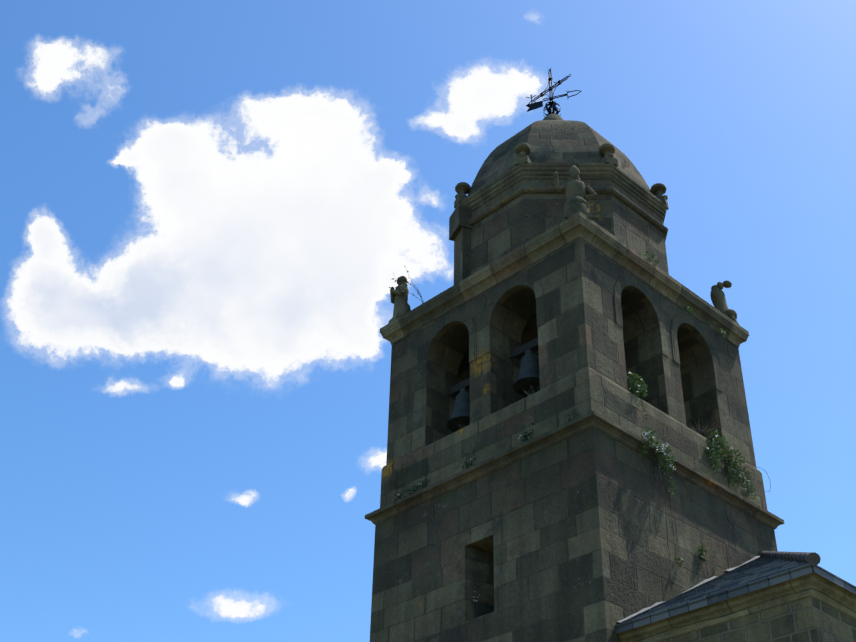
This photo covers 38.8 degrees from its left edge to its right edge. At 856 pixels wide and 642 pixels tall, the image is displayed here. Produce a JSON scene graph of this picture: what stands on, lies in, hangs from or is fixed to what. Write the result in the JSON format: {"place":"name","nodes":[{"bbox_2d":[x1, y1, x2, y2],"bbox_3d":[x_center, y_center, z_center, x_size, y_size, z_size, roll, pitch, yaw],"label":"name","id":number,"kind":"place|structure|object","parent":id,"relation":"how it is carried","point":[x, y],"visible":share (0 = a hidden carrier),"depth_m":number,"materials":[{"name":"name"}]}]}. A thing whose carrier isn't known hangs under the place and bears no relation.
{"place":"outdoors","nodes":[
{"label":"outdoors","id":0,"kind":"place"},
{"bbox_2d":[0,0,855,641],"label":"sky","id":1,"kind":"structure","parent":0,"point":[210,210],"materials":[{"name":"blue"}]},
{"bbox_2d":[380,367,767,510],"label":"parapet","id":2,"kind":"structure","parent":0,"point":[581,392],"depth_m":19.59,"materials":[{"name":"grey stone"}]},
{"label":"terrain","id":3,"kind":"structure","parent":0,"visible":0},
{"bbox_2d":[370,428,777,641],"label":"tower wall","id":4,"kind":"structure","parent":3,"relation":"on","point":[565,542],"depth_m":18.24,"materials":[{"name":"grey stone"}]},
{"bbox_2d":[388,409,579,594],"bbox_3d":[1.016,1.557,20.278,0.842,6.539,4.356,30,-44,-34],"label":"ledge plant","id":5,"kind":"object","parent":4,"relation":"on","point":[471,464],"visible":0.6,"depth_m":19.75,"materials":[{"name":"green plant"}]},
{"bbox_2d":[386,237,756,468],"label":"belfry wall","id":6,"kind":"structure","parent":4,"relation":"on","point":[580,329],"depth_m":21.12,"materials":[{"name":"grey stone"}]},
{"bbox_2d":[446,378,469,396],"bbox_3d":[0.650,1.164,21.612,0.140,0.140,1.270,30,-44,-34],"label":"bell yoke","id":7,"kind":"object","parent":6,"relation":"attached to","point":[454,390],"visible":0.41,"depth_m":21.62,"materials":[{"name":"brown wood"}]},
{"bbox_2d":[447,387,469,431],"bbox_3d":[0.640,1.532,21.355,0.620,0.778,0.620,30,-44,-34],"label":"bell","id":8,"kind":"object","parent":7,"relation":"hanging from","point":[460,415],"visible":0.71,"depth_m":21.15,"materials":[{"name":"grey metal"}]},
{"bbox_2d":[510,337,537,359],"bbox_3d":[1.738,0.459,20.739,0.140,0.140,1.270,30,-44,-34],"label":"bell yoke","id":9,"kind":"object","parent":6,"relation":"attached to","point":[519,353],"visible":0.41,"depth_m":20.73,"materials":[{"name":"brown wood"}]},
{"bbox_2d":[513,349,539,395],"bbox_3d":[1.729,0.819,20.487,0.600,0.758,0.600,30,-44,-34],"label":"bell","id":10,"kind":"object","parent":9,"relation":"hanging from","point":[528,375],"visible":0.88,"depth_m":20.31,"materials":[{"name":"grey metal"}]},
{"bbox_2d":[380,211,748,347],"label":"upper cornice","id":11,"kind":"structure","parent":6,"relation":"on","point":[590,232],"depth_m":21.43,"materials":[{"name":"stone"}]},
{"bbox_2d":[388,276,410,323],"bbox_3d":[-0.537,-0.369,23.503,0.454,1.250,0.427,17,-38,-21],"label":"praying statue","id":12,"kind":"object","parent":11,"relation":"on","point":[400,309],"visible":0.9,"depth_m":23.41,"materials":[{"name":"stone"}]},
{"bbox_2d":[449,203,471,284],"bbox_3d":[0.646,-1.229,23.116,0.505,2.165,0.592,30,-44,-34],"label":"corner pilaster","id":13,"kind":"object","parent":11,"relation":"on","point":[460,227],"visible":0.71,"depth_m":23.21,"materials":[{"name":"grey stone"}]},
{"bbox_2d":[471,194,668,274],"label":"drum wall","id":14,"kind":"structure","parent":11,"relation":"on","point":[511,226],"depth_m":22.41,"materials":[{"name":"grey stone"}]},
{"bbox_2d":[454,182,470,207],"bbox_3d":[0.686,-2.483,23.996,0.312,0.550,0.309,19,-38,-23],"label":"stone finial","id":15,"kind":"object","parent":14,"relation":"on","point":[462,189],"visible":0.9,"depth_m":23.97,"materials":[{"name":"stone"}]},
{"bbox_2d":[514,143,530,165],"bbox_3d":[1.800,-3.122,23.042,0.309,0.550,0.312,-18,-39,25],"label":"stone finial","id":16,"kind":"object","parent":14,"relation":"on","point":[522,151],"visible":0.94,"depth_m":23.01,"materials":[{"name":"stone"}]},
{"bbox_2d":[467,120,652,195],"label":"dome","id":17,"kind":"structure","parent":14,"relation":"on","point":[550,141],"depth_m":23.82,"materials":[{"name":"grey stone"}]},
{"bbox_2d":[543,114,562,119],"bbox_3d":[2.683,-4.205,26.140,0.700,0.430,0.700,30,-44,-34],"label":"weather vane base","id":18,"kind":"object","parent":17,"relation":"on","point":[552,117],"visible":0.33,"depth_m":25.91,"materials":[{"name":"grey stone"}]},
{"bbox_2d":[525,68,580,116],"bbox_3d":[2.735,-5.056,26.705,1.237,1.444,0.376,-22,-41,30],"label":"weather vane","id":19,"kind":"object","parent":17,"relation":"on","point":[552,108],"visible":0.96,"depth_m":26.62,"materials":[{"name":"metal"}]},
{"bbox_2d":[457,162,667,240],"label":"dome cornice","id":20,"kind":"structure","parent":14,"relation":"attached to","point":[504,189],"depth_m":22.79,"materials":[{"name":"grey stone"}]},
{"bbox_2d":[599,143,617,166],"bbox_3d":[3.402,-3.111,23.000,0.309,0.550,0.321,19,-38,-23],"label":"stone finial","id":21,"kind":"object","parent":14,"relation":"on","point":[607,151],"visible":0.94,"depth_m":22.97,"materials":[{"name":"stone"}]},
{"bbox_2d":[650,183,668,209],"bbox_3d":[4.551,-2.453,23.901,0.321,0.550,0.309,-18,-39,25],"label":"stone finial","id":22,"kind":"object","parent":14,"relation":"on","point":[658,190],"visible":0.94,"depth_m":23.89,"materials":[{"name":"stone"}]},
{"bbox_2d":[553,165,596,219],"bbox_3d":[2.538,-2.171,20.923,0.762,1.375,0.460,0,-35,1],"label":"bishop statue","id":23,"kind":"object","parent":11,"relation":"on","point":[575,188],"visible":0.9,"depth_m":20.84,"materials":[{"name":"stone"}]},
{"bbox_2d":[385,265,770,578],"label":"plant stems","id":24,"kind":"object","parent":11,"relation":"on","point":[568,441],"visible":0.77,"depth_m":18.74,"materials":[{"name":"green plant"}]},
{"bbox_2d":[710,280,738,323],"bbox_3d":[5.682,-0.277,23.348,0.454,1.175,0.420,-17,-39,24],"label":"broken statue","id":25,"kind":"object","parent":11,"relation":"on","point":[717,296],"visible":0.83,"depth_m":23.34,"materials":[{"name":"stone"}]},
{"bbox_2d":[419,276,721,391],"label":"arch surrounds","id":26,"kind":"object","parent":6,"relation":"attached to","point":[534,284],"visible":0.38,"depth_m":21.06,"materials":[{"name":"grey stone"}]},
{"bbox_2d":[365,411,784,529],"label":"cornice","id":27,"kind":"structure","parent":4,"relation":"attached to","point":[602,424],"depth_m":19.26,"materials":[{"name":"grey stone"}]},
{"bbox_2d":[456,126,715,437],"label":"dry grass tufts","id":28,"kind":"object","parent":4,"relation":"on","point":[703,432],"visible":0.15,"depth_m":20.79,"materials":[{"name":"plant"}]},
{"bbox_2d":[642,430,674,468],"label":"white flowers","id":29,"kind":"object","parent":4,"relation":"attached to","point":[658,446],"visible":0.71,"depth_m":18.68,"materials":[{"name":"white plant"}]},
{"bbox_2d":[626,251,755,566],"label":"green bushes","id":30,"kind":"object","parent":4,"relation":"on","point":[635,382],"visible":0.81,"depth_m":20.04,"materials":[{"name":"green plant"}]},
{"bbox_2d":[661,597,855,641],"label":"building wall","id":31,"kind":"structure","parent":3,"relation":"on","point":[810,619],"depth_m":14.83,"materials":[{"name":"grey stone"}]},
{"bbox_2d":[615,565,855,633],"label":"roof eaves","id":32,"kind":"object","parent":31,"relation":"on","point":[786,576],"visible":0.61,"depth_m":15.16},
{"bbox_2d":[615,557,810,625],"bbox_3d":[5.109,3.385,17.317,4.230,2.407,3.040,30,-44,-34],"label":"roof","id":33,"kind":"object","parent":32,"relation":"on","point":[760,569],"visible":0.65,"depth_m":16.47,"materials":[{"name":"grey tile"}]},
{"bbox_2d":[617,556,760,623],"bbox_3d":[4.080,3.956,18.212,4.130,2.413,0.077,30,-44,-34],"label":"roof flashing","id":34,"kind":"object","parent":33,"relation":"on","point":[659,603],"visible":0.65,"depth_m":17.96,"materials":[{"name":"grey metal"}]},
{"bbox_2d":[760,551,820,565],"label":"church roof hip tiles","id":35,"kind":"object","parent":33,"relation":"on","point":[812,558],"visible":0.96,"depth_m":15.67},
{"bbox_2d":[618,572,855,641],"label":"cornice","id":36,"kind":"structure","parent":31,"relation":"on","point":[822,589],"depth_m":15.15,"materials":[{"name":"beige stone"}]}
]}

